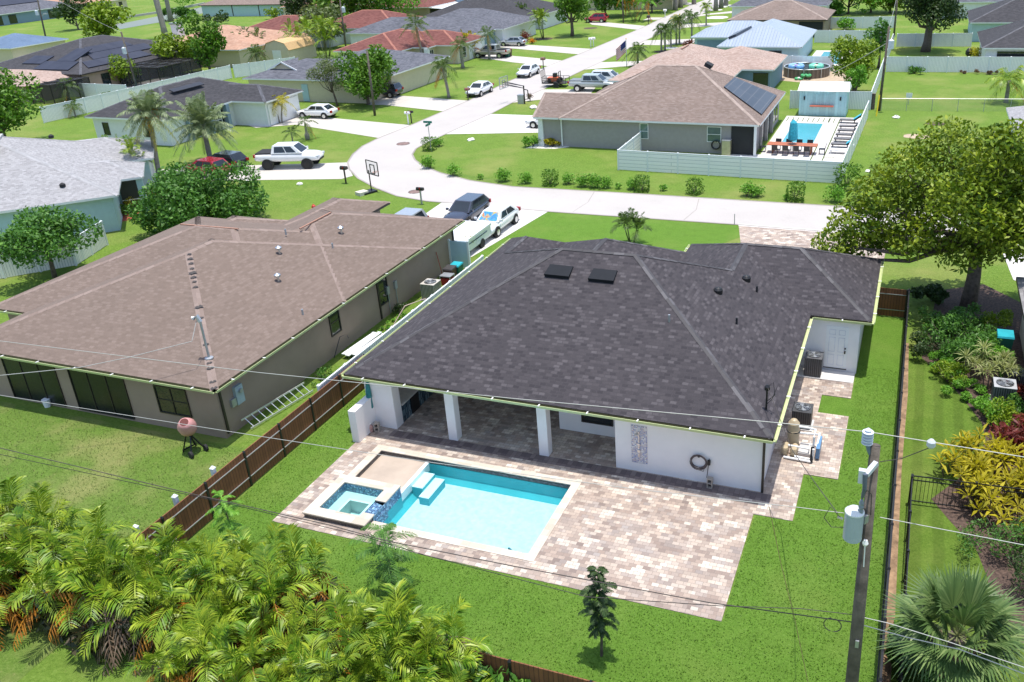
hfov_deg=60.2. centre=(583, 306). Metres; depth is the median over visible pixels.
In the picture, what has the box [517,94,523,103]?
utility box
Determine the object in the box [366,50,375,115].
utility pole
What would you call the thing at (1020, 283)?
house
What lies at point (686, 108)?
house
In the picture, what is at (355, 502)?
spa
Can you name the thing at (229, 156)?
parked suv
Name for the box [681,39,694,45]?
shrub
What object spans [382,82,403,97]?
parked suv
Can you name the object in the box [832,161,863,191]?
shrub
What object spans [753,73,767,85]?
sliding door
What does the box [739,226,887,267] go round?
paver driveway
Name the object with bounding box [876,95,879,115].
guy guard
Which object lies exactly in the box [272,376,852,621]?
paver patio
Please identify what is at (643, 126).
window
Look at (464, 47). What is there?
window
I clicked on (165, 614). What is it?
areca clump
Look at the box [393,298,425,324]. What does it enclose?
pipe frame
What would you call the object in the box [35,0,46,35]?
utility pole
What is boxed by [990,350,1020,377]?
strap leaf plant
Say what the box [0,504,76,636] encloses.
areca clump
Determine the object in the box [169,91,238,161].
palm tree
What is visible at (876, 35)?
tree
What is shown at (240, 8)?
house
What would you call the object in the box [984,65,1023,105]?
palm tree
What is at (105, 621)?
areca clump
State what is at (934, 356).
shrub
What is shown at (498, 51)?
pickup truck
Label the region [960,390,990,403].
shrub
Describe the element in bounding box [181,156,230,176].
parked suv
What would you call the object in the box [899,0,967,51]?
tree
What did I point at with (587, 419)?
window
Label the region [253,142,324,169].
pickup truck
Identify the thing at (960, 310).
shrub
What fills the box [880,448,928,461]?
overhead wire
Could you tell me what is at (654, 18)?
driveway
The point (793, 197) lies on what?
shrub
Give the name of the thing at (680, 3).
palm tree
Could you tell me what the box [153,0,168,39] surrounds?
palm tree
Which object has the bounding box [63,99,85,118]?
palm tree
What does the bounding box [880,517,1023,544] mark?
overhead wire
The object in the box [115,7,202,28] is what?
canal water
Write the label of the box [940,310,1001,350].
shrub
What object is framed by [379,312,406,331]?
shrub
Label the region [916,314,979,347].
shrub
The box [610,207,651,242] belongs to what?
palm clump
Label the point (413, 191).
manhole cover
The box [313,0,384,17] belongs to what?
tree
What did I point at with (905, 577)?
picket fence
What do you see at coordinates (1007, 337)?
wheelie bin
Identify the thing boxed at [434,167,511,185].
dry ditch bank
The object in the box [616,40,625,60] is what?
flag
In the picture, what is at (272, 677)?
areca clump
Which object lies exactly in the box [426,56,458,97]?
palm tree
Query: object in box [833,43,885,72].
overhead wire
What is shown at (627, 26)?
driveway
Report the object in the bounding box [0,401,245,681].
patchy lawn
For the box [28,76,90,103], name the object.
screen enclosure
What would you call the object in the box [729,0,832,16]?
house
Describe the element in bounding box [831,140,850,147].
sun lounger
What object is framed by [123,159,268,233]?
tree
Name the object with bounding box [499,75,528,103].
basketball hoop
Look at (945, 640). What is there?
overhead wire
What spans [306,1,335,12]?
palm tree
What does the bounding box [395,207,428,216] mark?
parked suv
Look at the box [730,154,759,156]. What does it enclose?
terrace walk
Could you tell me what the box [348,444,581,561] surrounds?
swimming pool
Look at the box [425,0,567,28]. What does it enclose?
house
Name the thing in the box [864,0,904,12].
tree
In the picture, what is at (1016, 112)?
house
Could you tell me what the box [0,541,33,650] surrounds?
areca clump
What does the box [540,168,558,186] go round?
shrub
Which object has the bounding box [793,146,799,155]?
patio chair
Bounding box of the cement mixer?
[177,418,208,458]
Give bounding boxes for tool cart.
[439,272,454,284]
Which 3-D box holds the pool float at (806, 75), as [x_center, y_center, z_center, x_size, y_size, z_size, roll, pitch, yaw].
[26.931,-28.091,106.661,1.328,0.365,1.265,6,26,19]
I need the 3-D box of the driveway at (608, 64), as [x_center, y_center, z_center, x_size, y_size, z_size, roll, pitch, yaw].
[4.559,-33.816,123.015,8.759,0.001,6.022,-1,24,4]
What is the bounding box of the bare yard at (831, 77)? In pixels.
[780,69,851,81]
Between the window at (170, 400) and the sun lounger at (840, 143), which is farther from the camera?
the sun lounger at (840, 143)
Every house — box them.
[0,0,69,25]
[0,33,68,61]
[0,35,202,84]
[0,69,68,103]
[0,134,155,238]
[0,197,464,438]
[48,0,127,10]
[84,77,303,145]
[168,22,309,66]
[198,0,288,16]
[242,48,449,102]
[249,10,423,46]
[279,0,361,17]
[333,28,485,63]
[341,236,883,492]
[345,8,538,46]
[369,0,457,15]
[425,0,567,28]
[532,61,786,155]
[588,0,686,9]
[608,43,787,87]
[690,19,816,55]
[727,0,835,36]
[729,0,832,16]
[944,0,1001,17]
[966,0,1023,41]
[977,20,1023,56]
[1006,106,1023,181]
[1016,277,1023,354]
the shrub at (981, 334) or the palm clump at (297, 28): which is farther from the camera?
the palm clump at (297, 28)
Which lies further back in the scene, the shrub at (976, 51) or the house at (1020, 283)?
the shrub at (976, 51)
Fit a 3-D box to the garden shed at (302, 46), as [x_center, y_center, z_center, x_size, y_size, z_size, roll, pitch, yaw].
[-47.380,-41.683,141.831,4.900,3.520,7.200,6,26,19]
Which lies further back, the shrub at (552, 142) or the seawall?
the seawall
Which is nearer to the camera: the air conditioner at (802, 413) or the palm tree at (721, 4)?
the air conditioner at (802, 413)
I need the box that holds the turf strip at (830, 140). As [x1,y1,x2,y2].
[786,117,839,160]
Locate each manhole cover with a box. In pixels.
[396,142,409,144]
[408,190,418,193]
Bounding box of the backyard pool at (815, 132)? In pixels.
[775,121,829,144]
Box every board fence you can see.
[122,559,594,681]
[124,354,364,563]
[873,287,907,318]
[876,289,909,681]
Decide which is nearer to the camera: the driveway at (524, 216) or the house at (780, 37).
the driveway at (524, 216)
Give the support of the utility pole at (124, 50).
on the ground at (492, 154)
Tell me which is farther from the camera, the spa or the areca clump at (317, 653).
the spa
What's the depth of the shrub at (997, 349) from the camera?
39.86 m
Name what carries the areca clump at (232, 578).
on the ground at (492, 154)
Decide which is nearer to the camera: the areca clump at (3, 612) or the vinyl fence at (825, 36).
the areca clump at (3, 612)
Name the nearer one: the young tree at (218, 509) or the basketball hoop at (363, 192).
the young tree at (218, 509)
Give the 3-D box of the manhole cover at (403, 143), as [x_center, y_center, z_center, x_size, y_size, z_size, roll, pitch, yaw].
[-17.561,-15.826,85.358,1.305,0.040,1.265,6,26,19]
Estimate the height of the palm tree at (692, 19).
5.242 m
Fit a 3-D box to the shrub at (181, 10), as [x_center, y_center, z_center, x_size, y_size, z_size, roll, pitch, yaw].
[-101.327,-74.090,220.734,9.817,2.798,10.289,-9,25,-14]
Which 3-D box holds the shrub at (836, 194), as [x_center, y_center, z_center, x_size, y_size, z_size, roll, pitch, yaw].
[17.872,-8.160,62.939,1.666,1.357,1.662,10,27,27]
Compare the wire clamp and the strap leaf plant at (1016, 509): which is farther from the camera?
the strap leaf plant at (1016, 509)
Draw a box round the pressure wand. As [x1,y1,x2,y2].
[706,459,710,477]
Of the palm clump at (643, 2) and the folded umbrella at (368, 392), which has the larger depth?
the palm clump at (643, 2)
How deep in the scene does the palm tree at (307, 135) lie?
88.42 m
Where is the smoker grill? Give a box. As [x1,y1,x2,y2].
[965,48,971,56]
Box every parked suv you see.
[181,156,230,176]
[211,150,248,171]
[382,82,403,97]
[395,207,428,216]
[443,193,490,220]
[584,13,608,22]
[591,69,617,79]
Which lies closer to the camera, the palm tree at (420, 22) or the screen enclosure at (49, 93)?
the screen enclosure at (49, 93)
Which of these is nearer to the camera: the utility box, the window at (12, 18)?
the utility box
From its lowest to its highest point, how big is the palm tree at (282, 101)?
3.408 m
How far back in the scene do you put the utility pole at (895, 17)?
135.51 m
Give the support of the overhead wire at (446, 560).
attached to the utility pole at (857, 527)
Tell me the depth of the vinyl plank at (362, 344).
44.66 m
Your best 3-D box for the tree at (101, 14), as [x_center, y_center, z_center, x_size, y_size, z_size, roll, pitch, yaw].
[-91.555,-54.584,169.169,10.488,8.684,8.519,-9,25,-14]
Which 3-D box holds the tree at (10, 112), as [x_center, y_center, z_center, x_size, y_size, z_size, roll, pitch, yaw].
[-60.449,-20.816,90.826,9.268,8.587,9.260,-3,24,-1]
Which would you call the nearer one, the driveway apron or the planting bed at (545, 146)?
the driveway apron
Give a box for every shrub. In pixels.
[120,196,136,207]
[120,204,132,215]
[162,5,196,16]
[163,0,195,5]
[199,9,228,23]
[263,6,283,17]
[311,365,333,385]
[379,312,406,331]
[392,302,406,313]
[420,136,436,151]
[420,155,435,167]
[432,136,443,146]
[447,163,462,175]
[494,167,511,180]
[517,171,532,182]
[520,31,532,38]
[521,135,538,145]
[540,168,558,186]
[543,138,560,146]
[562,172,576,184]
[574,173,588,185]
[585,173,602,186]
[597,175,612,187]
[615,182,622,188]
[626,177,640,189]
[633,174,650,192]
[659,184,667,190]
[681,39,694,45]
[685,176,704,195]
[739,180,758,196]
[751,184,765,196]
[786,180,805,202]
[822,184,844,200]
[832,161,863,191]
[837,16,855,29]
[884,620,931,672]
[908,65,925,73]
[909,330,949,359]
[910,283,949,305]
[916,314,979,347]
[917,305,961,333]
[919,637,992,681]
[928,350,963,371]
[930,329,989,363]
[930,359,970,385]
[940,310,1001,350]
[940,369,987,397]
[943,302,989,331]
[955,514,1023,568]
[960,69,1022,74]
[960,331,1014,365]
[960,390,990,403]
[965,309,1014,330]
[969,47,980,56]
[972,397,1008,420]
[982,396,1023,431]
[988,413,1023,455]
[994,392,1023,412]
[997,362,1018,377]
[1006,380,1023,399]
[1006,549,1023,594]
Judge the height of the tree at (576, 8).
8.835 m
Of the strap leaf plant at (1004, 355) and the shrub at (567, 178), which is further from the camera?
the shrub at (567, 178)
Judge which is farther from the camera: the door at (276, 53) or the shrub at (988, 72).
the door at (276, 53)
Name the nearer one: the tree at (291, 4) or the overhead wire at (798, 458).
the overhead wire at (798, 458)
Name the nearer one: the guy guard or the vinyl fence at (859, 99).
the guy guard
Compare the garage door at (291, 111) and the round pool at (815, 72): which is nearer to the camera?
the garage door at (291, 111)
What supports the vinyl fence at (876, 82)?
on the ground at (492, 154)
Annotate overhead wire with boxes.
[0,321,196,375]
[0,454,851,614]
[1,395,841,512]
[1,448,850,621]
[2,341,1023,456]
[768,389,836,511]
[769,507,807,680]
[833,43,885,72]
[864,625,1023,673]
[865,617,1023,667]
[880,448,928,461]
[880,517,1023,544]
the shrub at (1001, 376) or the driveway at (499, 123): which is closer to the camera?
the shrub at (1001, 376)
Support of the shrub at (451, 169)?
on the dry ditch bank
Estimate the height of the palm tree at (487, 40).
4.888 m
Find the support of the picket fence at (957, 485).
on the planting bed at (990, 299)
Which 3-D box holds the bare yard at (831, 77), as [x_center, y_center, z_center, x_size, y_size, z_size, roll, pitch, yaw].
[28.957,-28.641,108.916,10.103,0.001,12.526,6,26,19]
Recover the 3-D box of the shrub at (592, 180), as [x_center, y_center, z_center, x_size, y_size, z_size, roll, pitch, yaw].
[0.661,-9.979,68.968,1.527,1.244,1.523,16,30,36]
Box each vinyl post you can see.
[133,524,139,535]
[171,494,178,505]
[209,466,215,475]
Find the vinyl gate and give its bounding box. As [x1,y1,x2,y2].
[447,239,470,267]
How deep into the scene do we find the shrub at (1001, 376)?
38.77 m
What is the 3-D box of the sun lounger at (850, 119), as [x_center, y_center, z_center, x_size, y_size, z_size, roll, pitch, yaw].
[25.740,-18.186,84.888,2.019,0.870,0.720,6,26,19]
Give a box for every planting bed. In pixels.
[122,212,138,220]
[528,144,566,148]
[535,38,552,39]
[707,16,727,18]
[922,284,1023,643]
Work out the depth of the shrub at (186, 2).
248.45 m
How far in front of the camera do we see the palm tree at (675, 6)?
184.67 m
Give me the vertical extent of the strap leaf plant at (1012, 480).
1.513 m
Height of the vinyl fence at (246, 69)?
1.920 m
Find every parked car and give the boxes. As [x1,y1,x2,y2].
[296,103,339,118]
[465,80,493,96]
[474,204,520,237]
[498,36,527,46]
[516,63,540,77]
[525,117,537,128]
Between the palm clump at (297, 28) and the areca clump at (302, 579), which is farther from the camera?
the palm clump at (297, 28)
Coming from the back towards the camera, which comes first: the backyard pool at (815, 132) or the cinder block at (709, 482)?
the backyard pool at (815, 132)
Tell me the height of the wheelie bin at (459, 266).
1.100 m
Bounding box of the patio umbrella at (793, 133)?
[788,119,797,149]
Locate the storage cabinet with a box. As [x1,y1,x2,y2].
[722,139,731,155]
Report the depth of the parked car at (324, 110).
97.88 m
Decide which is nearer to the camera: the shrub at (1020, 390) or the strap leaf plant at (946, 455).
the strap leaf plant at (946, 455)
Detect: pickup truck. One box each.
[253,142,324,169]
[474,44,510,58]
[567,73,613,91]
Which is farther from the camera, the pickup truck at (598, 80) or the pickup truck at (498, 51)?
the pickup truck at (498, 51)
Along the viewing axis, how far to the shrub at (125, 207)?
67.37 m
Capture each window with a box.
[8,14,17,23]
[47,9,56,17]
[101,72,111,83]
[102,122,110,134]
[143,126,149,136]
[153,384,192,417]
[328,309,341,336]
[378,276,389,306]
[459,46,466,57]
[581,415,612,426]
[640,123,648,138]
[707,126,720,142]
[997,51,1023,56]
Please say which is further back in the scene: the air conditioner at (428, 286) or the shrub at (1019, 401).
the air conditioner at (428, 286)
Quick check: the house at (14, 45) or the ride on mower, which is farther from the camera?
the house at (14, 45)
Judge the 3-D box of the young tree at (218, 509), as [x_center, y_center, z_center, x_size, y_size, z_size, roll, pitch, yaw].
[-12.152,7.282,30.064,1.294,2.770,1.246,6,26,19]
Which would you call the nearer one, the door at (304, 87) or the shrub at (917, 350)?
the shrub at (917, 350)
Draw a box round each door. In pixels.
[148,160,155,180]
[267,96,299,124]
[272,50,281,58]
[301,84,309,100]
[469,41,481,58]
[484,32,495,44]
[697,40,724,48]
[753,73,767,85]
[823,325,848,369]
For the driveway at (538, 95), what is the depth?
106.50 m
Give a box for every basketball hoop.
[355,159,378,196]
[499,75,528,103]
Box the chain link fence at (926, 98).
[881,98,1011,111]
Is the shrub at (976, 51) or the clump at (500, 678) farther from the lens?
the shrub at (976, 51)
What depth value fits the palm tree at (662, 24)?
131.46 m
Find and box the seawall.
[118,2,204,18]
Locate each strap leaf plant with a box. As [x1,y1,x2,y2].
[928,437,986,477]
[945,449,1002,495]
[951,423,1006,475]
[953,348,989,378]
[953,468,1021,523]
[968,338,995,376]
[970,457,1023,502]
[972,354,1008,389]
[984,431,1023,475]
[988,492,1023,535]
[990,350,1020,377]
[995,357,1023,380]
[1002,449,1023,502]
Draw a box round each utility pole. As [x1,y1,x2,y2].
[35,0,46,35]
[120,32,137,85]
[339,0,346,45]
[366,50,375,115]
[622,0,623,22]
[824,428,880,681]
[878,26,894,110]
[893,0,897,35]
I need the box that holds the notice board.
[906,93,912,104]
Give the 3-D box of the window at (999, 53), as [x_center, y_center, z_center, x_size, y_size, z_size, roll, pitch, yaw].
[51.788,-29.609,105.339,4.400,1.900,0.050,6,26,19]
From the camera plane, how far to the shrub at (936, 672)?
23.46 m
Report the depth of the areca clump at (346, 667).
23.21 m
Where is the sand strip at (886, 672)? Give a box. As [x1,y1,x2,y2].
[882,343,908,681]
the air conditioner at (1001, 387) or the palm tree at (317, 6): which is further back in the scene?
the palm tree at (317, 6)
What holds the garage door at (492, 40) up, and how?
in the house at (505, 25)
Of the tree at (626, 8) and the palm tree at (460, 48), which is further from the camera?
the tree at (626, 8)
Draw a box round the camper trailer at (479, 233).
[453,221,491,250]
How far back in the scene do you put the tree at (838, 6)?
162.97 m
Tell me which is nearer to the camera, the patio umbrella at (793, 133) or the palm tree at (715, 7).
the patio umbrella at (793, 133)
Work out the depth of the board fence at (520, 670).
23.66 m
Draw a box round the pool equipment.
[781,418,821,462]
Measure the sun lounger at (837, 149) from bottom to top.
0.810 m
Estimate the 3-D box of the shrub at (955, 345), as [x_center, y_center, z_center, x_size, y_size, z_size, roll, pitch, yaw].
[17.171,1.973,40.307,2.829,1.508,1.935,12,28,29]
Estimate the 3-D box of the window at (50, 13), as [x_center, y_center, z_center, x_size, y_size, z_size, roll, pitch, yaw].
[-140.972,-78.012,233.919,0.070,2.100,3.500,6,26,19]
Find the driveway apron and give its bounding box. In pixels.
[739,224,835,232]
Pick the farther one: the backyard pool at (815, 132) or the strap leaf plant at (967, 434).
the backyard pool at (815, 132)
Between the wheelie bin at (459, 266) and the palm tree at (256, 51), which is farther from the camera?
the palm tree at (256, 51)
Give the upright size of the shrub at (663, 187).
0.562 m
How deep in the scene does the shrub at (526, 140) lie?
81.62 m
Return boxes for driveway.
[155,162,352,181]
[248,116,408,137]
[369,95,466,110]
[426,203,545,256]
[447,114,537,133]
[481,55,561,65]
[500,45,588,53]
[513,87,594,102]
[585,61,640,69]
[590,21,643,29]
[639,39,694,44]
[644,17,669,19]
[677,22,724,27]
[695,11,731,16]
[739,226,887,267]
[1003,250,1023,280]
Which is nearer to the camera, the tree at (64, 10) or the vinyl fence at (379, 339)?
the vinyl fence at (379, 339)
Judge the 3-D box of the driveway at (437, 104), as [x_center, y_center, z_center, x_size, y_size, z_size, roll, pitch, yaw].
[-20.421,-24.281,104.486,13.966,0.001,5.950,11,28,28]
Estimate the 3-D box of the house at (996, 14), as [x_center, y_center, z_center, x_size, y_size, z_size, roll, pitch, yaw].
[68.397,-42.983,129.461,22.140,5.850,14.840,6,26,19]
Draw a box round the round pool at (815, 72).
[783,62,830,78]
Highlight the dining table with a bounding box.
[767,141,817,154]
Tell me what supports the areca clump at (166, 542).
on the ground at (492, 154)
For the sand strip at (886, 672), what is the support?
on the mown lawn at (934, 412)
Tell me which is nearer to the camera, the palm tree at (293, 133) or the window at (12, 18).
the palm tree at (293, 133)
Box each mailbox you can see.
[339,166,347,183]
[416,187,423,203]
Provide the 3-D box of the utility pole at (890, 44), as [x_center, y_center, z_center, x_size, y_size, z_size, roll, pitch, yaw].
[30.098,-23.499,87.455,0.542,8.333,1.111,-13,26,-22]
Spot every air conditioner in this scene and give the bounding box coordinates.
[420,278,440,300]
[791,401,813,431]
[802,350,823,379]
[990,377,1016,401]
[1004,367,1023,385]
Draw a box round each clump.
[0,475,53,553]
[0,481,93,590]
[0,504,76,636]
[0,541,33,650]
[3,530,122,650]
[27,501,140,607]
[48,525,172,676]
[75,517,226,653]
[101,133,121,142]
[120,134,153,162]
[123,550,234,673]
[123,617,227,681]
[156,525,292,630]
[161,579,269,681]
[179,617,290,681]
[206,542,304,661]
[230,26,265,37]
[233,521,351,662]
[238,587,342,678]
[253,644,323,681]
[278,14,323,39]
[279,601,407,681]
[280,642,359,681]
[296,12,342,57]
[303,578,462,681]
[330,650,386,681]
[360,636,447,681]
[361,593,493,681]
[401,646,494,681]
[447,644,518,681]
[460,29,479,48]
[515,1,529,8]
[528,7,549,38]
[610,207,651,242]
[616,0,656,21]
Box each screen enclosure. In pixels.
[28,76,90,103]
[117,58,201,86]
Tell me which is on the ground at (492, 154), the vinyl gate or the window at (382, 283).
the vinyl gate
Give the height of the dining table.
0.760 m
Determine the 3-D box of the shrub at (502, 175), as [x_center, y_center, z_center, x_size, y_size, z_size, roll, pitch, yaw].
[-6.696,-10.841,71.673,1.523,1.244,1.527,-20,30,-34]
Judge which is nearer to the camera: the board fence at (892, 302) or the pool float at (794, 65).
the board fence at (892, 302)
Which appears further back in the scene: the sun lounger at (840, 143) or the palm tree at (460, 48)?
the palm tree at (460, 48)
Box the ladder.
[241,382,312,428]
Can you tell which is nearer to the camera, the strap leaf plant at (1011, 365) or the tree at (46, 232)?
the strap leaf plant at (1011, 365)
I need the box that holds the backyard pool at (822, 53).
[812,50,852,65]
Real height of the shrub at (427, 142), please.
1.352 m
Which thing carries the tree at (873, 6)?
on the ground at (492, 154)
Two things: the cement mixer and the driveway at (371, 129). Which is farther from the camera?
the driveway at (371, 129)
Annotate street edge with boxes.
[347,0,834,232]
[411,0,851,206]
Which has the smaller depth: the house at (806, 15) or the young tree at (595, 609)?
the young tree at (595, 609)
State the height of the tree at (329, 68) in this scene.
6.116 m
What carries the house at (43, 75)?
on the ground at (492, 154)
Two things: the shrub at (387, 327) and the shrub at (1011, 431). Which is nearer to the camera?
the shrub at (1011, 431)
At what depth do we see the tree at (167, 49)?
130.28 m
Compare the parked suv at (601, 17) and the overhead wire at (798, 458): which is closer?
the overhead wire at (798, 458)
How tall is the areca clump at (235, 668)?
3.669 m
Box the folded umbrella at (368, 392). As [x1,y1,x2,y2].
[365,382,372,407]
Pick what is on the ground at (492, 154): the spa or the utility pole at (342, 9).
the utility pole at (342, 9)
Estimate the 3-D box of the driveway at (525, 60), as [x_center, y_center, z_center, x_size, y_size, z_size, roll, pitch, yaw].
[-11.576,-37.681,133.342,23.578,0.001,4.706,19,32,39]
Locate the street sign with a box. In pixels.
[423,121,431,150]
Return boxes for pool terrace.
[759,116,859,161]
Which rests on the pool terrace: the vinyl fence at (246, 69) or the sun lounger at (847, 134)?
the sun lounger at (847, 134)
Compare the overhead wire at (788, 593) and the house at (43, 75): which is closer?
the overhead wire at (788, 593)
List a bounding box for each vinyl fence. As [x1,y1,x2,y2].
[0,220,108,278]
[39,65,231,122]
[81,83,126,96]
[232,57,294,77]
[316,255,483,390]
[617,101,868,182]
[782,55,833,71]
[789,90,871,109]
[814,30,890,42]
[830,16,896,28]
[871,33,893,99]
[886,56,1023,72]
[896,33,972,46]
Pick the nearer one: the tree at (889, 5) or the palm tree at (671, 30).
the palm tree at (671, 30)
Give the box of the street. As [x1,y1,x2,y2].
[349,0,1017,244]
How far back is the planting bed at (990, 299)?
31.66 m
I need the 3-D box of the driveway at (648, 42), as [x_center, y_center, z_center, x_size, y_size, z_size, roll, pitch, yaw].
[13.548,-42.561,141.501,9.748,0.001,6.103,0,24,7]
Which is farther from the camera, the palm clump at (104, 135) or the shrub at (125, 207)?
the palm clump at (104, 135)
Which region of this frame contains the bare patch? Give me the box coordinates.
[903,134,926,138]
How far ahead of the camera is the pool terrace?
77.67 m
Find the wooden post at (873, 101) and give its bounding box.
[871,93,875,109]
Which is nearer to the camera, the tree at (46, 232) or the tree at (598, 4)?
the tree at (46, 232)
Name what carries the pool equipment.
on the paver patio
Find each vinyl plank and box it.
[341,332,376,354]
[345,331,381,355]
[352,333,382,355]
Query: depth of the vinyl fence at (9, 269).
57.47 m
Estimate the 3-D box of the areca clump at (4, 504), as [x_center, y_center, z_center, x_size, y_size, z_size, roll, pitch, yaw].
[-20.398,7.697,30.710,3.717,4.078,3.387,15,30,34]
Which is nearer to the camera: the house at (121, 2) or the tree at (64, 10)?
the tree at (64, 10)
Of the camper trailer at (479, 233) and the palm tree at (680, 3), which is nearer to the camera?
the camper trailer at (479, 233)
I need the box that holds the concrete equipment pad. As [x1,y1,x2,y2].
[796,366,854,382]
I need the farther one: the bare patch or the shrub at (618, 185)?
the bare patch
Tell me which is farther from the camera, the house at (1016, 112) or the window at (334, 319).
the house at (1016, 112)
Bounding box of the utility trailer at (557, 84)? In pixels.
[540,69,569,87]
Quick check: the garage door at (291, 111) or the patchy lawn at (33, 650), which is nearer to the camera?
the patchy lawn at (33, 650)
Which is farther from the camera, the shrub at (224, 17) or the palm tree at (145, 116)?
the shrub at (224, 17)
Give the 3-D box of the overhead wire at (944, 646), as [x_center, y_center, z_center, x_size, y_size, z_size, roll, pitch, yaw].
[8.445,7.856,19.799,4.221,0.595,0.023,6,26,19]
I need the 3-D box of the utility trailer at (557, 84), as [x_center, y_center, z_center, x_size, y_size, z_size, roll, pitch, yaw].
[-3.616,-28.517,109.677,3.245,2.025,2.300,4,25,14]
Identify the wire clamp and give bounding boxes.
[926,438,935,448]
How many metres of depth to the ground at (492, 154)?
81.41 m
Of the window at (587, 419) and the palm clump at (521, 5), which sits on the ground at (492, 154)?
the palm clump at (521, 5)
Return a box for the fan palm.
[871,562,1023,681]
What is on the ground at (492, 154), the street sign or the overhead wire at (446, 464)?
the street sign
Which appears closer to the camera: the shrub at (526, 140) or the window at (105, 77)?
the shrub at (526, 140)
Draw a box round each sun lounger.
[829,145,853,153]
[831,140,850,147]
[834,136,852,141]
[836,133,853,136]
[837,127,856,132]
[839,114,861,123]
[839,123,857,128]
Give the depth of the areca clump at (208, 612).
24.38 m
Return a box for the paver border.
[388,430,771,501]
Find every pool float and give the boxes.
[788,63,803,67]
[800,73,811,76]
[809,63,823,67]
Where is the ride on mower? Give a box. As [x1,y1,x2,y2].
[547,71,562,82]
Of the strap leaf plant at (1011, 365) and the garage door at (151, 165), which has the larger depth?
the garage door at (151, 165)
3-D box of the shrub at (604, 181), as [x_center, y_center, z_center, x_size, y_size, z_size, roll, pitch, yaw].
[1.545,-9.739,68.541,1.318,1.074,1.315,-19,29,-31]
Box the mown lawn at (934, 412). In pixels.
[891,352,1023,681]
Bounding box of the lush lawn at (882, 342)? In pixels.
[176,212,903,681]
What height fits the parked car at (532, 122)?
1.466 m
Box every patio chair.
[771,145,777,154]
[782,145,788,155]
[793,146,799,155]
[804,146,809,154]
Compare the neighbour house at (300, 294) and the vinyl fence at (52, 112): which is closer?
the neighbour house at (300, 294)
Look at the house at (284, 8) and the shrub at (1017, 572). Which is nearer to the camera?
the shrub at (1017, 572)
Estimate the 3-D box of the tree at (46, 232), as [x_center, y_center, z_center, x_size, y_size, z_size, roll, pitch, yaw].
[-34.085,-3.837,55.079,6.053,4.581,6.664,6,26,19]
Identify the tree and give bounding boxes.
[0,67,45,136]
[0,204,103,277]
[50,0,91,29]
[58,78,84,101]
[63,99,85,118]
[75,0,135,37]
[108,54,135,80]
[116,89,190,175]
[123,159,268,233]
[150,32,197,66]
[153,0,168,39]
[164,0,173,21]
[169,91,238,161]
[172,11,227,69]
[204,489,245,546]
[244,44,269,62]
[272,92,296,122]
[272,95,285,122]
[279,0,318,14]
[282,125,305,142]
[295,115,317,139]
[296,3,347,48]
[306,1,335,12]
[306,53,342,106]
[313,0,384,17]
[333,44,399,104]
[349,521,419,593]
[357,0,424,12]
[400,12,432,52]
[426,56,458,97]
[447,35,476,68]
[478,25,499,58]
[553,0,590,36]
[578,566,619,656]
[586,0,632,12]
[605,0,638,10]
[622,41,649,65]
[646,0,663,12]
[651,25,672,51]
[654,20,677,50]
[662,23,679,46]
[667,15,684,44]
[673,0,677,9]
[674,14,690,43]
[678,0,682,7]
[679,11,700,43]
[681,9,693,22]
[699,0,713,25]
[713,0,717,10]
[719,0,723,7]
[810,114,1023,309]
[828,34,879,90]
[829,0,846,15]
[838,0,878,13]
[844,64,867,90]
[852,0,892,12]
[863,17,891,67]
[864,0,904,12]
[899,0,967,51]
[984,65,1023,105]
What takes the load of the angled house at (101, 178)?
on the ground at (492, 154)
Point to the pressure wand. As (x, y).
(708, 462)
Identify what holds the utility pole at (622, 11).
on the ground at (492, 154)
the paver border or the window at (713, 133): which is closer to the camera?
the paver border
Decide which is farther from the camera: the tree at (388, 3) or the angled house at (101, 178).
the tree at (388, 3)
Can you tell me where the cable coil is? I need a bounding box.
[823,618,841,631]
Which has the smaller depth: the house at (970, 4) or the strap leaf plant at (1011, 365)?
the strap leaf plant at (1011, 365)
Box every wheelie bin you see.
[442,265,456,275]
[450,261,462,274]
[997,329,1014,358]
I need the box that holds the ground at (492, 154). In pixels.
[0,0,1023,681]
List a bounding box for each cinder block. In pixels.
[373,422,380,431]
[707,476,712,488]
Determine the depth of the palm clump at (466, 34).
134.55 m
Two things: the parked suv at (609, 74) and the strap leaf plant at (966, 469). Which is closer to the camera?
the strap leaf plant at (966, 469)
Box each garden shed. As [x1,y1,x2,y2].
[263,34,316,60]
[798,81,851,116]
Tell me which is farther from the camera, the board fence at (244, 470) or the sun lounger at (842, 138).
the sun lounger at (842, 138)
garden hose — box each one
[690,455,706,471]
[711,140,720,149]
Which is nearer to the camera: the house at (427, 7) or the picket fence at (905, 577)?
the picket fence at (905, 577)
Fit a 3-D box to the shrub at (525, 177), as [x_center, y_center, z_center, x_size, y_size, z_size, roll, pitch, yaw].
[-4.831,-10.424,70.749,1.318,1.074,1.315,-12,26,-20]
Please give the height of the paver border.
0.015 m
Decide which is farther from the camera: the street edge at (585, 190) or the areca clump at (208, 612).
the street edge at (585, 190)
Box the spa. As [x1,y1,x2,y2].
[302,474,402,529]
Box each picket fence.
[897,475,913,681]
[908,473,1023,515]
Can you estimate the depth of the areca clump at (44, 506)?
29.15 m

